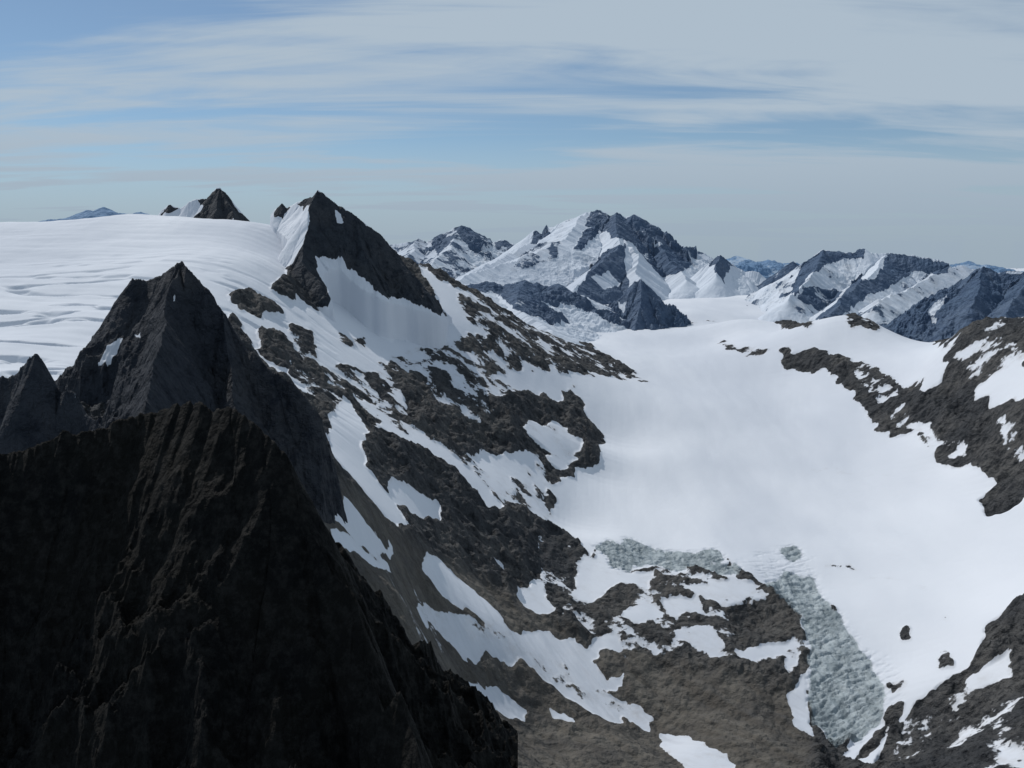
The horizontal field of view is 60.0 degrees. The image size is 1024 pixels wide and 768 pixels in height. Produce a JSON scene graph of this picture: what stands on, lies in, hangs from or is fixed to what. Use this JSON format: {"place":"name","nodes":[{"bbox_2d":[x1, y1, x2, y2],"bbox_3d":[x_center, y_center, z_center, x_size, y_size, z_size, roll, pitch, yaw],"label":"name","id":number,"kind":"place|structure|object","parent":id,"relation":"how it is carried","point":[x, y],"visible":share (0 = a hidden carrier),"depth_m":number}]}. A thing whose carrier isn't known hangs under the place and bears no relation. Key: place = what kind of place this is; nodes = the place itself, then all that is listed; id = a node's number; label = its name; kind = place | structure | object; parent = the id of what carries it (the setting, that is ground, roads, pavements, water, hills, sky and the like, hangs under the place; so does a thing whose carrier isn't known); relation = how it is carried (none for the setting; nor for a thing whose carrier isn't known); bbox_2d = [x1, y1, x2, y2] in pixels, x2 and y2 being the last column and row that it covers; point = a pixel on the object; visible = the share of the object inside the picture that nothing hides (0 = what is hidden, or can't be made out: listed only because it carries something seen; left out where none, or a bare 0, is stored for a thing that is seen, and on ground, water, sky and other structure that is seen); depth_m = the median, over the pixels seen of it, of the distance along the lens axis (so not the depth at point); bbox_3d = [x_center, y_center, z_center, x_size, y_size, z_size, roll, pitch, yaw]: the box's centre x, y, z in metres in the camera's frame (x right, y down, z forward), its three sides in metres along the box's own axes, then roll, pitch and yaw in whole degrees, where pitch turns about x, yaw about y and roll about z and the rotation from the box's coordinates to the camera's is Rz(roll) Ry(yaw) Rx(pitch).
{"place":"outdoors","nodes":[
{"label":"outdoors","id":0,"kind":"place"},
{"bbox_2d":[39,207,149,221],"bbox_3d":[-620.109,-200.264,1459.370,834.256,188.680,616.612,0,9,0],"label":"distant mountain range","id":1,"kind":"structure","parent":0,"point":[101,211],"depth_m":1551.79},
{"bbox_2d":[158,188,248,220],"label":"rocky peak","id":2,"kind":"structure","parent":0,"point":[217,203],"depth_m":242.62},
{"bbox_2d":[0,401,517,767],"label":"foreground rock ridge","id":3,"kind":"object","parent":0,"point":[186,585],"visible":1,"depth_m":29.02},
{"bbox_2d":[270,190,451,347],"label":"rocky peak","id":4,"kind":"structure","parent":0,"point":[354,265],"depth_m":218.11},
{"bbox_2d":[389,225,514,278],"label":"snowy mountain","id":5,"kind":"structure","parent":0,"point":[456,252],"depth_m":849.57},
{"bbox_2d":[0,0,1023,267],"label":"sky","id":6,"kind":"structure","parent":0,"point":[781,131]},
{"bbox_2d":[45,220,1023,767],"bbox_3d":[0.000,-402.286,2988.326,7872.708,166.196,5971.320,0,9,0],"label":"mountain terrain","id":7,"kind":"structure","parent":0,"point":[459,452],"depth_m":153.77},
{"bbox_2d":[0,354,102,453],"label":"rock spire","id":8,"kind":"object","parent":7,"relation":"on","point":[37,406],"visible":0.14,"depth_m":65.26},
{"bbox_2d":[0,214,289,380],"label":"snowfield","id":9,"kind":"structure","parent":7,"relation":"on","point":[64,284],"depth_m":191.61},
{"bbox_2d":[55,261,347,523],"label":"dark rock peak","id":10,"kind":"object","parent":7,"relation":"on","point":[170,337],"visible":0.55,"depth_m":103.89},
{"bbox_2d":[605,279,690,330],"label":"rock pyramid","id":11,"kind":"object","parent":7,"relation":"on","point":[640,305],"visible":0.65,"depth_m":389.87},
{"bbox_2d":[546,314,1023,762],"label":"glacier","id":12,"kind":"object","parent":7,"relation":"on","point":[734,441],"visible":0.94,"depth_m":190.24},
{"bbox_2d":[464,280,630,345],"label":"rocky ridge","id":13,"kind":"structure","parent":0,"point":[562,312],"depth_m":375.67},
{"bbox_2d":[455,210,765,304],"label":"snowy mountain","id":14,"kind":"structure","parent":0,"point":[600,257],"depth_m":563.42},
{"bbox_2d":[690,255,758,297],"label":"rocky peak","id":15,"kind":"structure","parent":0,"point":[718,276],"depth_m":539.43},
{"bbox_2d":[757,261,798,288],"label":"rocky peak","id":16,"kind":"structure","parent":0,"point":[784,271],"depth_m":552.66},
{"bbox_2d":[744,248,974,324],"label":"rocky mountain","id":17,"kind":"structure","parent":0,"point":[881,288],"depth_m":452.66},
{"bbox_2d":[727,256,1023,278],"bbox_3d":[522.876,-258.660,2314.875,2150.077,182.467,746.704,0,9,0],"label":"distant mountain range","id":18,"kind":"structure","parent":0,"point":[766,269],"depth_m":2331.74},
{"bbox_2d":[879,266,1023,341],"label":"dark rock peak","id":19,"kind":"object","parent":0,"point":[983,292],"visible":0.59,"depth_m":314.72}
]}

